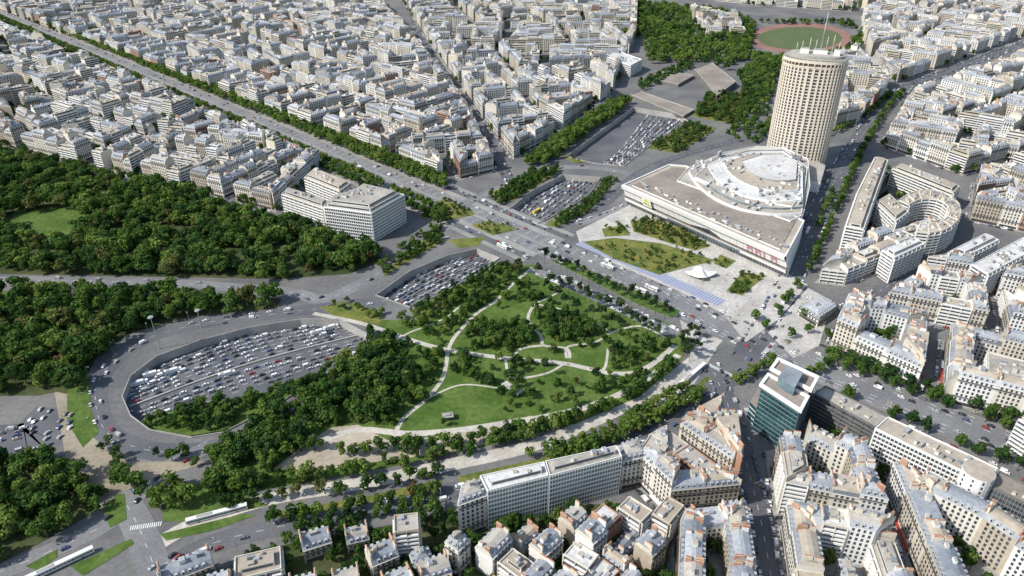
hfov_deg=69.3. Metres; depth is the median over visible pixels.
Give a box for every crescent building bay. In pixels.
[898,194,914,223]
[908,190,922,222]
[914,223,929,243]
[916,189,930,220]
[922,222,941,256]
[924,189,942,218]
[932,191,952,218]
[934,221,951,254]
[938,197,958,219]
[943,203,960,219]
[944,216,958,247]
[947,211,961,232]
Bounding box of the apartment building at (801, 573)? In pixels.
[792,569,824,575]
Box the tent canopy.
[685,266,715,280]
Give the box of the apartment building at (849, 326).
[831,311,866,354]
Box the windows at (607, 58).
[607,58,641,75]
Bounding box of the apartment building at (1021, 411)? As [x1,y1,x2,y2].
[1016,402,1023,419]
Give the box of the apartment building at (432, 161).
[425,155,439,173]
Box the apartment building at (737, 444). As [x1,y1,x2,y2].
[730,431,743,474]
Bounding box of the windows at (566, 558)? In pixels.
[565,557,597,573]
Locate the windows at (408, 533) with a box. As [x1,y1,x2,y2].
[396,524,418,561]
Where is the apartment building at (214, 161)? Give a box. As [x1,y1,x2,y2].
[202,156,216,165]
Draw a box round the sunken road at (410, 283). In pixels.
[384,256,489,304]
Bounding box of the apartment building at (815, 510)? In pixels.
[782,499,824,534]
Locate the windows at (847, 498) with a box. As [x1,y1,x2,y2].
[832,495,854,507]
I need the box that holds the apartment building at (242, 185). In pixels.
[233,178,257,203]
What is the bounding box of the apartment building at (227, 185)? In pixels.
[220,172,234,197]
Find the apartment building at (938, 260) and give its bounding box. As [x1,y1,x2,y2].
[927,255,946,269]
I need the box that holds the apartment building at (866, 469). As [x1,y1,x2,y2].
[849,461,886,507]
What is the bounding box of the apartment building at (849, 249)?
[842,246,854,252]
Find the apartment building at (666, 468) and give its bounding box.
[650,450,679,504]
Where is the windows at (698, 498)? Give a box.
[674,489,700,507]
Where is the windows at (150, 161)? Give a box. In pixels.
[150,161,167,180]
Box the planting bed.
[279,96,744,518]
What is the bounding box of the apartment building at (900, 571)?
[886,566,913,575]
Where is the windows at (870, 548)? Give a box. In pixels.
[870,548,878,575]
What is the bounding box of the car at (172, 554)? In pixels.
[167,552,176,558]
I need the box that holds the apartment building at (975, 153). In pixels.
[963,144,982,173]
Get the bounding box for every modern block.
[875,237,924,282]
[950,233,999,262]
[968,237,1023,293]
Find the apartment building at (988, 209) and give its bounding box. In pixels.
[970,193,1007,225]
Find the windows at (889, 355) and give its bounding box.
[886,355,917,383]
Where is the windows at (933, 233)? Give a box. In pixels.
[923,233,939,254]
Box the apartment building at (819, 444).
[803,418,837,472]
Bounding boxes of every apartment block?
[281,188,327,226]
[304,167,351,199]
[323,183,406,240]
[457,478,487,535]
[617,437,644,489]
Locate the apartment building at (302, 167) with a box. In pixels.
[291,162,307,184]
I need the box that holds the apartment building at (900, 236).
[884,230,914,243]
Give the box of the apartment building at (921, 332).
[901,325,928,346]
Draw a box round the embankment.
[140,382,311,436]
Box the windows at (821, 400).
[807,396,873,443]
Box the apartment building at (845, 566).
[832,557,857,575]
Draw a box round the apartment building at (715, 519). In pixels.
[696,504,725,548]
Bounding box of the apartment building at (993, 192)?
[972,187,998,206]
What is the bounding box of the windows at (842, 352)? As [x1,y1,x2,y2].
[833,321,854,354]
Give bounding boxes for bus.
[497,242,507,249]
[532,207,540,213]
[602,262,614,268]
[635,285,646,292]
[645,283,658,291]
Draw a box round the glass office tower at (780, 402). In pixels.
[746,357,819,447]
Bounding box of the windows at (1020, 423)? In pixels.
[1008,421,1023,455]
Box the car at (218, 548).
[213,545,222,551]
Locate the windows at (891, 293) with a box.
[888,293,907,305]
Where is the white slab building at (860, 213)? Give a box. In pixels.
[839,156,888,249]
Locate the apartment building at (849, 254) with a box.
[841,250,852,258]
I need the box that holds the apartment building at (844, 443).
[827,427,866,473]
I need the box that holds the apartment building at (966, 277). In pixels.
[956,269,982,298]
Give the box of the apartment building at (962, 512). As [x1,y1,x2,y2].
[937,483,994,548]
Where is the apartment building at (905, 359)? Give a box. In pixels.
[881,342,921,386]
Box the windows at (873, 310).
[868,310,882,331]
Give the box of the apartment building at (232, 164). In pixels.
[220,156,238,172]
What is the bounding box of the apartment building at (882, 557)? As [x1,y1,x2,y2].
[861,540,904,575]
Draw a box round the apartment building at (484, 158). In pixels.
[472,149,493,174]
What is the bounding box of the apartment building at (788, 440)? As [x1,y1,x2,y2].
[770,430,804,480]
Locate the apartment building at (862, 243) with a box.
[844,234,875,251]
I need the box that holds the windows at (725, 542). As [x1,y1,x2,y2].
[721,542,728,574]
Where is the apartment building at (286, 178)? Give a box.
[277,171,294,188]
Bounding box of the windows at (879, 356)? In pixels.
[855,341,881,364]
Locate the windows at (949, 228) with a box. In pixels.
[936,228,950,252]
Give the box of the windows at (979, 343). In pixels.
[974,341,997,360]
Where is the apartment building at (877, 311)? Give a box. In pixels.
[865,295,887,331]
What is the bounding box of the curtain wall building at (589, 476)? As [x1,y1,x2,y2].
[545,445,621,513]
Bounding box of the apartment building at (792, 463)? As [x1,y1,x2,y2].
[772,450,809,512]
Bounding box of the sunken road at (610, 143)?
[574,112,682,164]
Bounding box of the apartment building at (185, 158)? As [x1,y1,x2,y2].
[180,153,192,163]
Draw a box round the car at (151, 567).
[148,563,156,570]
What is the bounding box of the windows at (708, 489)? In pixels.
[704,486,737,506]
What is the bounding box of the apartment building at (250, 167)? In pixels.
[239,158,258,178]
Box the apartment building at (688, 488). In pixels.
[670,465,705,508]
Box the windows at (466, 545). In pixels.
[448,545,469,574]
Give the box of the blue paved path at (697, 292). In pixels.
[575,240,725,305]
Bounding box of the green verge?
[551,260,678,317]
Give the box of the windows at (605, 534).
[594,534,605,555]
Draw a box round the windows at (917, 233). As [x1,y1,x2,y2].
[916,233,927,240]
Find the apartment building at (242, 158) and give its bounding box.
[234,150,256,164]
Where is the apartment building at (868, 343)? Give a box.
[852,326,895,369]
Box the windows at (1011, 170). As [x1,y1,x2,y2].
[1010,170,1023,184]
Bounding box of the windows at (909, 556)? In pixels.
[908,531,924,568]
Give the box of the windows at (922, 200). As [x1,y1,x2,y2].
[917,200,928,219]
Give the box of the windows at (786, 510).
[780,510,789,556]
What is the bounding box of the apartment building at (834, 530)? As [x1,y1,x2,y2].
[819,505,848,559]
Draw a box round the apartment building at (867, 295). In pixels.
[854,287,871,318]
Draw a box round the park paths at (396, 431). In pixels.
[312,267,680,441]
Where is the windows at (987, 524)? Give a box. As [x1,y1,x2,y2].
[974,523,1010,569]
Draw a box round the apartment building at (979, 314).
[967,295,988,328]
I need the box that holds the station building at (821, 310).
[798,297,838,326]
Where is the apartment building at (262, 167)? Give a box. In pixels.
[256,160,268,174]
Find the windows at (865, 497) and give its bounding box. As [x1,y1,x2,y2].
[861,496,883,512]
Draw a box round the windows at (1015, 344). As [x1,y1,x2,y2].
[1001,341,1023,359]
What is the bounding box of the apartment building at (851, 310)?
[831,306,861,340]
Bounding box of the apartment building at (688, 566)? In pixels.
[677,556,705,575]
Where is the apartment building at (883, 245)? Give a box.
[868,237,895,252]
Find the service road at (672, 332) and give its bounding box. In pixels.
[532,269,680,337]
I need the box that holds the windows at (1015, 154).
[1013,154,1023,164]
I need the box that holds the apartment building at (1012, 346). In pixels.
[998,324,1023,359]
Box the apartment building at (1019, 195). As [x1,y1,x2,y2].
[1014,189,1023,200]
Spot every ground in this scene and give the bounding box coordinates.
[0,0,1023,575]
[54,392,208,510]
[278,416,535,469]
[280,475,886,575]
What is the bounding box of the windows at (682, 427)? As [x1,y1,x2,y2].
[681,427,697,448]
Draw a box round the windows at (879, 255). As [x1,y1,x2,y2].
[864,255,879,275]
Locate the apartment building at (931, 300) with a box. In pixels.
[908,285,943,322]
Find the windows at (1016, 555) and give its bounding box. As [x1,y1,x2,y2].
[1004,549,1023,575]
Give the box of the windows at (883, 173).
[841,173,883,249]
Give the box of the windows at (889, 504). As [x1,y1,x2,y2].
[885,468,903,515]
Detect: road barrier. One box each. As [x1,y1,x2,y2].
[129,334,357,406]
[399,258,484,301]
[531,181,580,216]
[614,117,667,163]
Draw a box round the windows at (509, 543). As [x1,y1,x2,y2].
[495,543,509,572]
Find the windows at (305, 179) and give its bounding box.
[305,179,350,198]
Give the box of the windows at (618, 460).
[547,458,621,512]
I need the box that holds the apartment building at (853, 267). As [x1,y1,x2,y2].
[840,256,866,284]
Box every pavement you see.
[0,0,1023,575]
[3,19,574,260]
[655,288,831,405]
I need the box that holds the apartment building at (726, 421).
[715,408,740,440]
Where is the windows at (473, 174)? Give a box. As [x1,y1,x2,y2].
[461,165,477,177]
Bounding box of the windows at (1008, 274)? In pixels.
[997,274,1023,295]
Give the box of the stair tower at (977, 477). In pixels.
[954,460,995,499]
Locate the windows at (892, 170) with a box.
[888,170,958,194]
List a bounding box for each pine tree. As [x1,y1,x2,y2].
[470,288,476,305]
[477,272,484,281]
[503,260,508,270]
[510,353,516,365]
[514,257,522,263]
[534,262,542,278]
[541,243,548,256]
[541,358,548,366]
[542,277,548,293]
[544,270,554,283]
[548,284,553,295]
[553,285,561,292]
[557,252,562,267]
[561,293,567,299]
[563,255,571,263]
[564,275,573,291]
[572,297,580,306]
[574,257,580,267]
[577,278,582,297]
[579,260,586,280]
[583,285,589,298]
[586,268,591,277]
[586,289,593,301]
[588,300,597,312]
[593,364,600,382]
[595,292,603,299]
[596,271,603,284]
[597,303,606,322]
[602,277,609,285]
[603,294,612,313]
[608,312,614,328]
[610,280,616,295]
[611,342,619,350]
[615,294,625,313]
[617,280,626,294]
[617,318,625,326]
[623,306,632,323]
[628,282,635,301]
[630,309,639,328]
[636,289,642,305]
[638,315,647,332]
[643,292,651,309]
[647,320,654,335]
[650,293,660,312]
[654,322,662,336]
[662,297,669,317]
[679,333,685,349]
[681,329,690,335]
[682,341,693,357]
[685,335,694,352]
[686,343,694,358]
[687,322,692,336]
[692,324,700,338]
[693,327,701,338]
[694,337,702,354]
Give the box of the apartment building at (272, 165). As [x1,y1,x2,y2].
[265,159,278,173]
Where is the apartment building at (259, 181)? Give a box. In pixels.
[248,177,265,185]
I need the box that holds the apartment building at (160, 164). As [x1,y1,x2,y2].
[149,154,174,180]
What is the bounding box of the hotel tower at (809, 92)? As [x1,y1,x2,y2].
[767,12,848,192]
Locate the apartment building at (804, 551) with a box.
[782,523,824,575]
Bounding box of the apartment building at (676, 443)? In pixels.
[667,429,687,455]
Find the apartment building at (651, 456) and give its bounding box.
[640,445,664,495]
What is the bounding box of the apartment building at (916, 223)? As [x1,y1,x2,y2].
[908,216,929,226]
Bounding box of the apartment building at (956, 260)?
[944,250,973,272]
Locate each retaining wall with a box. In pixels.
[122,319,366,437]
[375,248,499,307]
[508,174,600,223]
[566,107,687,166]
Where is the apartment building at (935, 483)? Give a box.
[923,467,950,503]
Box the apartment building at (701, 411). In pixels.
[680,405,712,423]
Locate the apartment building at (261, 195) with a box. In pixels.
[250,184,273,209]
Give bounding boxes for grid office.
[869,417,997,483]
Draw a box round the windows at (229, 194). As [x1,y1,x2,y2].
[223,181,233,197]
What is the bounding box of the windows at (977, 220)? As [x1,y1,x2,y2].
[971,200,1002,224]
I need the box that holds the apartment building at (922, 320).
[908,315,927,327]
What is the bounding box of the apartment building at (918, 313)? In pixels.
[909,304,929,321]
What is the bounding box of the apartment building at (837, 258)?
[820,249,846,274]
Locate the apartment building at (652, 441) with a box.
[642,434,669,452]
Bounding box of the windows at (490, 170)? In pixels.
[479,156,492,173]
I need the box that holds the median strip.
[0,12,549,247]
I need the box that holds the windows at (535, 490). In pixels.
[480,478,547,527]
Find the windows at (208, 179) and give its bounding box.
[208,179,222,197]
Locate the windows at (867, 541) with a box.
[842,528,871,563]
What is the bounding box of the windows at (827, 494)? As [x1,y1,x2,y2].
[807,490,828,504]
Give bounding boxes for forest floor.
[0,159,381,562]
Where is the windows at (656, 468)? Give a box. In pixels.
[653,468,669,504]
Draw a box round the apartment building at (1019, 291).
[1014,282,1023,299]
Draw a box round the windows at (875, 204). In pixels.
[870,204,907,227]
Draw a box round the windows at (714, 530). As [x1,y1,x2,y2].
[706,528,720,546]
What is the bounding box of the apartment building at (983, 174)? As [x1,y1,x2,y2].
[973,170,993,195]
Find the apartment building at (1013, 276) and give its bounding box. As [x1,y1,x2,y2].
[996,263,1023,295]
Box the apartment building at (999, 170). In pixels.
[983,163,1003,174]
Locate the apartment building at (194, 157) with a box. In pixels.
[189,154,206,162]
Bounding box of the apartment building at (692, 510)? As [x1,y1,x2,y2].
[675,504,706,539]
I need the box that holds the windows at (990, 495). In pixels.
[987,489,1023,522]
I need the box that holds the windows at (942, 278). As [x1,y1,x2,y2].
[938,278,957,296]
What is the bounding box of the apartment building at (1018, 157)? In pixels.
[1012,151,1023,164]
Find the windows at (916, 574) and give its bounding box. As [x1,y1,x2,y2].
[915,548,938,575]
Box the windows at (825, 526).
[820,525,846,554]
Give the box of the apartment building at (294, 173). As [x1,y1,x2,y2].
[280,166,301,189]
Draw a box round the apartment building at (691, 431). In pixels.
[678,416,713,450]
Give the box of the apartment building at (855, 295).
[844,289,866,314]
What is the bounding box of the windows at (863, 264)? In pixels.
[845,264,864,282]
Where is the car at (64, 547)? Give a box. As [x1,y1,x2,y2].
[60,545,69,550]
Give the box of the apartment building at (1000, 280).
[994,266,1009,295]
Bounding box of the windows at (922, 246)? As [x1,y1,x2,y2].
[876,246,923,280]
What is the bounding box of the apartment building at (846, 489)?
[828,473,860,508]
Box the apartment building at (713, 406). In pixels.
[697,393,723,423]
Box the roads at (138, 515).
[0,11,1023,575]
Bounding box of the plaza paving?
[576,206,806,341]
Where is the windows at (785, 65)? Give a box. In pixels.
[770,65,842,161]
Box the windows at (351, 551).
[349,542,368,552]
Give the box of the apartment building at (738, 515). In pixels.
[720,497,751,557]
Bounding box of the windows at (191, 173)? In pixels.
[191,173,206,188]
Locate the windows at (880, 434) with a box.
[870,431,958,482]
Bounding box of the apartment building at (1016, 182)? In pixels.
[994,173,1019,187]
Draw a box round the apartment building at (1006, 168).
[989,162,1011,174]
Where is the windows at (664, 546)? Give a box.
[653,546,664,575]
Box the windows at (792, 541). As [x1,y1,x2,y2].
[787,541,795,575]
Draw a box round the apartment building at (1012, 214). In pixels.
[998,197,1023,229]
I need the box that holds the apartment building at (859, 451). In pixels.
[840,438,876,475]
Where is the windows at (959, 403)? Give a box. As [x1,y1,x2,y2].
[954,377,992,410]
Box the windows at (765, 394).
[755,392,809,445]
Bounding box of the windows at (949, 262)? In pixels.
[947,262,968,271]
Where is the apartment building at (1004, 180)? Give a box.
[992,174,1012,187]
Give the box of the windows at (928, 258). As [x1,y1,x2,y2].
[927,258,945,267]
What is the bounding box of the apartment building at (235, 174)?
[226,168,248,191]
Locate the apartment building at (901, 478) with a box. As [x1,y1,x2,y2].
[885,462,929,516]
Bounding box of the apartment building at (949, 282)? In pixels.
[936,270,959,296]
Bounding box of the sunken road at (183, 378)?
[126,326,362,420]
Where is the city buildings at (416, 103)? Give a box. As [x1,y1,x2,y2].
[0,0,1023,174]
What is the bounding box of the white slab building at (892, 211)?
[869,194,908,230]
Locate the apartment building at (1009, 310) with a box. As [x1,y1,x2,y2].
[999,300,1023,331]
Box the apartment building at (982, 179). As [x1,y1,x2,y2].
[972,178,984,202]
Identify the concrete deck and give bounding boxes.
[630,91,693,117]
[648,70,693,86]
[694,62,735,99]
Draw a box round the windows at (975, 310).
[970,310,985,327]
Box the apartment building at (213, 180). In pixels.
[206,169,223,197]
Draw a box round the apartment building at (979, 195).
[970,191,985,216]
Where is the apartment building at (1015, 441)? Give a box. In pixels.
[1006,419,1023,456]
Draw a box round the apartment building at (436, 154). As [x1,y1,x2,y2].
[431,150,442,170]
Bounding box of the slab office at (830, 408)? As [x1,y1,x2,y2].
[805,385,887,444]
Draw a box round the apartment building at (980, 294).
[965,286,989,325]
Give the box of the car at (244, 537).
[240,535,248,539]
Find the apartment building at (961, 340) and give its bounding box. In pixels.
[941,335,973,368]
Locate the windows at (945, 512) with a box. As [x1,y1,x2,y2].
[939,500,978,548]
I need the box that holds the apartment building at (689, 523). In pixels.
[674,512,705,556]
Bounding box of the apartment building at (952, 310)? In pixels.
[935,296,972,325]
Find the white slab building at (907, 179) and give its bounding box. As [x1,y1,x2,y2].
[887,163,960,198]
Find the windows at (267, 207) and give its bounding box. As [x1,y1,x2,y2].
[252,192,270,208]
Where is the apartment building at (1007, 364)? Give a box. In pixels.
[982,352,1023,376]
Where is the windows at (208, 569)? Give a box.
[190,568,211,575]
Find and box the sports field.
[758,27,841,49]
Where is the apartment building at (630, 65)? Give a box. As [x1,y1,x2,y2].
[606,52,641,76]
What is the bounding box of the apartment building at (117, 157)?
[111,148,127,174]
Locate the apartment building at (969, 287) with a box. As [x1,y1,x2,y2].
[961,282,988,299]
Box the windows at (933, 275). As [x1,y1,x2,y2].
[929,275,938,289]
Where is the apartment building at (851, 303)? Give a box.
[843,299,864,316]
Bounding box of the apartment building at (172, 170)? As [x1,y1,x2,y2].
[166,164,180,182]
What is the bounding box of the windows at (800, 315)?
[799,310,835,325]
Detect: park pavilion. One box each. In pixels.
[442,412,453,420]
[502,381,522,397]
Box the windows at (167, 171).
[167,171,179,181]
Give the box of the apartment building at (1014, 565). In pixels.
[999,534,1023,575]
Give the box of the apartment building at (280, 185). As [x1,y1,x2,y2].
[273,178,286,205]
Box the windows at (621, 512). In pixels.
[619,510,650,533]
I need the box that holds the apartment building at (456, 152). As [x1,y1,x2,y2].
[454,148,466,171]
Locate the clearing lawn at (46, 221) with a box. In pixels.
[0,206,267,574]
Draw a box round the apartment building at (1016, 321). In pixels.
[1009,303,1023,331]
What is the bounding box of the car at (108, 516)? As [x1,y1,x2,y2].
[103,514,111,520]
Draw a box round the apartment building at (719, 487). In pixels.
[699,466,740,507]
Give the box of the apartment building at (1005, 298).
[996,289,1023,319]
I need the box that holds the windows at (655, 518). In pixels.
[652,509,682,537]
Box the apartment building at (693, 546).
[675,531,705,572]
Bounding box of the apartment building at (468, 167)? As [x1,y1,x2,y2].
[460,156,478,178]
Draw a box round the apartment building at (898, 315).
[880,302,911,339]
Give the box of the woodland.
[0,0,1023,575]
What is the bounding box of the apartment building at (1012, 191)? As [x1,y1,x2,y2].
[1007,183,1020,197]
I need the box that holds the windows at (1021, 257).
[970,257,1022,292]
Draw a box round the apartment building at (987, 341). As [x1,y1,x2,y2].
[965,325,1003,361]
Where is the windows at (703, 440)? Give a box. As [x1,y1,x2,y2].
[701,440,730,469]
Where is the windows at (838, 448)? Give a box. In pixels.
[831,447,843,472]
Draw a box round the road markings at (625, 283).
[1,25,1021,575]
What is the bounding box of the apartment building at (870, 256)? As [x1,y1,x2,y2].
[852,247,879,276]
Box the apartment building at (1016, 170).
[1008,162,1023,186]
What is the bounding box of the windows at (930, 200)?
[925,200,935,217]
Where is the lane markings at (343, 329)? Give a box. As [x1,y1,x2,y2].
[135,115,664,417]
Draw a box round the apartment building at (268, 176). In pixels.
[258,170,276,186]
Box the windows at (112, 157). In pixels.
[112,157,125,174]
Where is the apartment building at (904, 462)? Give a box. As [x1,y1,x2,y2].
[894,457,925,477]
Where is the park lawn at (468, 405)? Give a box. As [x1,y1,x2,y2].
[225,265,684,492]
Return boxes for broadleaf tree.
[0,211,7,221]
[0,241,20,259]
[0,278,6,293]
[0,308,6,316]
[0,326,6,334]
[0,327,25,345]
[0,346,13,363]
[0,361,5,376]
[0,475,10,488]
[0,479,8,492]
[0,489,22,504]
[0,502,20,539]
[2,362,19,375]
[3,221,36,235]
[4,295,15,305]
[4,520,18,536]
[5,276,30,285]
[5,320,23,332]
[5,341,26,363]
[5,363,27,388]
[6,284,24,295]
[6,362,32,382]
[7,451,36,477]
[9,245,31,262]
[9,287,24,303]
[9,336,38,355]
[9,356,34,366]
[10,475,30,491]
[12,489,37,516]
[14,227,35,245]
[14,294,31,310]
[14,302,32,317]
[16,516,26,530]
[17,314,31,330]
[18,489,57,516]
[18,518,35,537]
[19,349,48,364]
[19,483,36,493]
[21,331,35,344]
[22,314,43,332]
[24,281,34,296]
[25,508,60,537]
[27,249,50,271]
[27,362,48,380]
[29,322,49,336]
[29,449,54,468]
[30,463,57,484]
[31,280,56,295]
[31,295,41,312]
[32,345,50,360]
[33,295,52,310]
[34,334,62,354]
[35,283,71,296]
[35,443,56,454]
[41,298,66,309]
[41,306,63,327]
[42,249,54,259]
[45,475,70,491]
[46,337,61,355]
[46,356,63,367]
[47,306,72,325]
[48,292,74,304]
[48,370,63,386]
[48,469,67,489]
[49,503,57,518]
[50,499,74,525]
[51,236,69,253]
[51,330,68,338]
[51,490,68,503]
[52,353,72,360]
[54,456,70,469]
[56,255,77,273]
[56,281,72,293]
[56,361,86,386]
[57,335,81,351]
[58,355,69,364]
[59,343,74,362]
[61,457,88,477]
[61,474,88,490]
[63,331,95,362]
[64,297,94,322]
[65,323,85,336]
[67,348,90,367]
[68,327,85,335]
[74,307,91,324]
[75,286,94,302]
[77,277,85,285]
[77,481,98,502]
[80,245,101,261]
[82,333,109,355]
[84,234,99,245]
[90,309,123,327]
[91,208,108,225]
[91,295,104,311]
[93,247,112,261]
[93,279,108,295]
[93,322,119,345]
[97,228,113,249]
[102,304,126,324]
[103,301,119,309]
[106,283,131,304]
[107,461,131,484]
[109,245,123,258]
[109,255,128,272]
[110,290,131,307]
[116,281,138,293]
[116,470,148,495]
[117,232,132,251]
[120,304,139,323]
[122,311,139,330]
[127,251,148,269]
[130,254,143,271]
[130,289,146,302]
[133,228,147,243]
[135,244,153,256]
[136,302,157,320]
[142,280,158,295]
[143,484,173,508]
[145,232,170,248]
[148,222,162,234]
[148,235,168,248]
[148,296,157,305]
[150,297,164,315]
[153,469,185,491]
[155,276,177,289]
[157,225,177,237]
[158,253,182,274]
[159,244,184,260]
[159,291,172,304]
[160,250,181,261]
[161,303,176,319]
[170,483,197,507]
[171,236,188,252]
[174,298,185,317]
[181,286,193,300]
[187,231,202,245]
[188,294,217,312]
[189,238,213,253]
[192,238,206,251]
[194,288,219,307]
[200,472,220,488]
[203,254,228,273]
[204,248,231,263]
[207,217,218,232]
[207,456,227,473]
[208,447,219,456]
[209,443,224,463]
[211,479,225,496]
[212,254,237,272]
[213,474,228,485]
[214,456,232,474]
[215,492,232,507]
[217,429,234,444]
[218,445,233,460]
[218,463,239,478]
[220,222,246,235]
[221,437,236,452]
[222,449,237,464]
[224,475,244,491]
[225,468,253,488]
[228,211,240,221]
[229,440,250,464]
[231,218,254,232]
[232,429,244,441]
[232,466,255,488]
[233,438,247,446]
[235,285,256,306]
[237,283,255,302]
[240,213,254,220]
[240,247,256,259]
[241,428,256,441]
[243,421,255,431]
[247,412,267,425]
[247,435,278,453]
[250,425,266,440]
[253,282,270,305]
[254,260,275,277]
[255,251,274,263]
[255,472,268,486]
[256,225,281,243]
[256,450,267,469]
[257,402,269,413]
[257,407,274,423]
[257,414,277,427]
[259,423,277,436]
[260,211,277,222]
[260,243,277,256]
[261,216,277,228]
[264,504,281,521]
[265,281,283,301]
[267,223,284,239]
[267,399,286,414]
[271,429,288,446]
[271,433,282,452]
[283,211,301,220]
[285,503,299,521]
[288,414,311,431]
[288,415,297,429]
[290,382,300,401]
[292,513,310,531]
[293,248,310,267]
[294,434,308,451]
[294,500,309,517]
[295,385,311,398]
[296,459,316,479]
[297,245,317,260]
[297,403,311,416]
[298,390,320,405]
[303,231,314,245]
[305,433,324,450]
[306,420,318,432]
[312,476,326,493]
[314,379,328,392]
[317,226,336,240]
[317,398,330,414]
[318,379,336,395]
[320,519,334,530]
[324,510,334,520]
[328,386,347,403]
[329,249,350,268]
[332,357,349,376]
[333,229,349,246]
[336,376,347,387]
[336,505,354,519]
[337,460,357,476]
[341,241,362,257]
[341,559,350,568]
[343,495,355,510]
[344,372,360,386]
[347,401,364,420]
[347,555,366,574]
[348,359,364,372]
[349,387,370,400]
[351,365,367,382]
[352,373,372,389]
[354,397,364,413]
[354,402,376,421]
[354,543,364,558]
[355,491,367,507]
[357,458,371,475]
[358,232,370,243]
[359,239,381,257]
[360,356,373,368]
[363,392,380,403]
[365,368,379,384]
[365,396,379,413]
[369,529,380,542]
[370,338,391,351]
[371,342,387,358]
[373,384,388,397]
[374,472,387,486]
[378,526,392,541]
[379,353,396,370]
[380,374,393,390]
[380,396,398,413]
[384,489,395,504]
[387,369,408,387]
[397,494,409,510]
[400,432,415,452]
[413,506,427,527]
[427,527,440,541]
[431,544,442,556]
[450,440,462,455]
[475,424,487,442]
[522,418,538,438]
[548,411,560,430]
[557,410,570,427]
[570,403,583,418]
[573,436,587,452]
[584,433,602,451]
[622,420,635,435]
[630,410,645,430]
[654,403,672,418]
[706,536,716,555]
[715,539,722,554]
[823,547,836,565]
[886,404,903,417]
[967,550,978,570]
[992,445,1013,462]
[1014,454,1023,470]
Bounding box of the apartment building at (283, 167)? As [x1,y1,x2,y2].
[280,159,295,173]
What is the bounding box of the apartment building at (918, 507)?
[894,485,945,554]
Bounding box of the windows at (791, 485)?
[779,483,806,512]
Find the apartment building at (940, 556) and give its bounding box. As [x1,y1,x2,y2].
[914,536,968,575]
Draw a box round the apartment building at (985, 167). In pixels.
[974,163,993,189]
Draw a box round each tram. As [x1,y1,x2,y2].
[25,545,94,575]
[185,502,247,524]
[680,362,706,381]
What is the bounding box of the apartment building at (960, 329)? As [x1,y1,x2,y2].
[942,322,975,359]
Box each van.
[5,426,14,430]
[14,446,24,451]
[113,431,121,436]
[139,386,147,392]
[147,379,155,384]
[155,372,162,377]
[173,396,181,400]
[178,367,185,372]
[183,397,191,401]
[193,389,200,393]
[208,388,215,393]
[439,495,448,500]
[455,482,463,487]
[641,494,648,502]
[749,514,753,523]
[773,537,778,545]
[774,550,778,558]
[873,384,882,389]
[897,545,902,555]
[999,467,1009,474]
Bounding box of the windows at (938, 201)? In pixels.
[933,201,942,217]
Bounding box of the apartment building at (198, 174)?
[190,165,214,194]
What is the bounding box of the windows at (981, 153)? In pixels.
[964,153,981,173]
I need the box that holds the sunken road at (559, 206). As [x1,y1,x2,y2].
[516,180,595,220]
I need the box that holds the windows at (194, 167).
[180,167,194,181]
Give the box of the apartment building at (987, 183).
[972,175,994,204]
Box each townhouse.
[156,543,215,575]
[206,569,232,575]
[233,546,285,575]
[288,567,317,575]
[298,525,332,563]
[331,561,359,575]
[343,519,369,553]
[364,532,400,575]
[380,561,413,575]
[392,512,422,561]
[408,545,431,575]
[415,548,451,575]
[444,530,471,575]
[474,521,512,575]
[497,548,533,575]
[511,518,539,555]
[521,553,556,575]
[528,522,563,562]
[553,564,578,575]
[557,499,588,547]
[562,541,599,575]
[574,511,608,556]
[581,557,620,575]
[587,503,621,543]
[600,541,633,573]
[612,529,638,556]
[616,496,652,536]
[620,562,641,575]
[633,524,667,575]
[649,496,685,545]
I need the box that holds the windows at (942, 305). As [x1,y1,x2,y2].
[936,305,970,324]
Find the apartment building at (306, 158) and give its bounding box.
[295,151,312,172]
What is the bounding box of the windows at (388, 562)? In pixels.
[377,559,395,575]
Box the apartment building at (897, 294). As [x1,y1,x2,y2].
[887,284,912,306]
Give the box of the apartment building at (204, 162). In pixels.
[190,159,212,167]
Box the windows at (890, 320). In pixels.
[883,315,904,338]
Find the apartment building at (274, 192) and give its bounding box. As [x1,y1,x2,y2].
[268,182,280,210]
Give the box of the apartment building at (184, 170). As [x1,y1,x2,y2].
[178,162,194,182]
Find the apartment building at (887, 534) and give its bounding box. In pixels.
[876,524,896,543]
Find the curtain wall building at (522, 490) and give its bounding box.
[480,461,548,528]
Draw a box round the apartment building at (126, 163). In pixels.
[123,154,131,171]
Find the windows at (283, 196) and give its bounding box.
[283,196,324,226]
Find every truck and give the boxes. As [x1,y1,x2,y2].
[130,378,147,387]
[142,369,160,378]
[163,366,180,374]
[217,369,235,378]
[310,328,325,334]
[323,323,338,329]
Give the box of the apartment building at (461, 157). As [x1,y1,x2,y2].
[456,151,467,176]
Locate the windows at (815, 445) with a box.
[806,442,829,472]
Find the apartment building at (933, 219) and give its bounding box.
[927,214,945,222]
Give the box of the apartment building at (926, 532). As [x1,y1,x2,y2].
[908,519,952,571]
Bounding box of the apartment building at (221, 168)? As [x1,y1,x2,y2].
[207,160,228,175]
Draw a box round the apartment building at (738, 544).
[721,525,756,575]
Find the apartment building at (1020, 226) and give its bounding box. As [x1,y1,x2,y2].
[1017,213,1023,230]
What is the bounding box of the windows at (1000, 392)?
[996,387,1022,418]
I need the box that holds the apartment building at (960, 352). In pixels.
[940,343,973,381]
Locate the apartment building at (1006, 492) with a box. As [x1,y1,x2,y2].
[986,471,1023,522]
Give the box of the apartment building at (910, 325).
[900,320,926,344]
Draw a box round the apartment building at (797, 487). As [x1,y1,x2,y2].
[778,469,808,513]
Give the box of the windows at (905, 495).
[897,495,917,551]
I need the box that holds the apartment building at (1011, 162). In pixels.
[1008,159,1023,166]
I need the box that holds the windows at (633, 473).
[619,459,641,488]

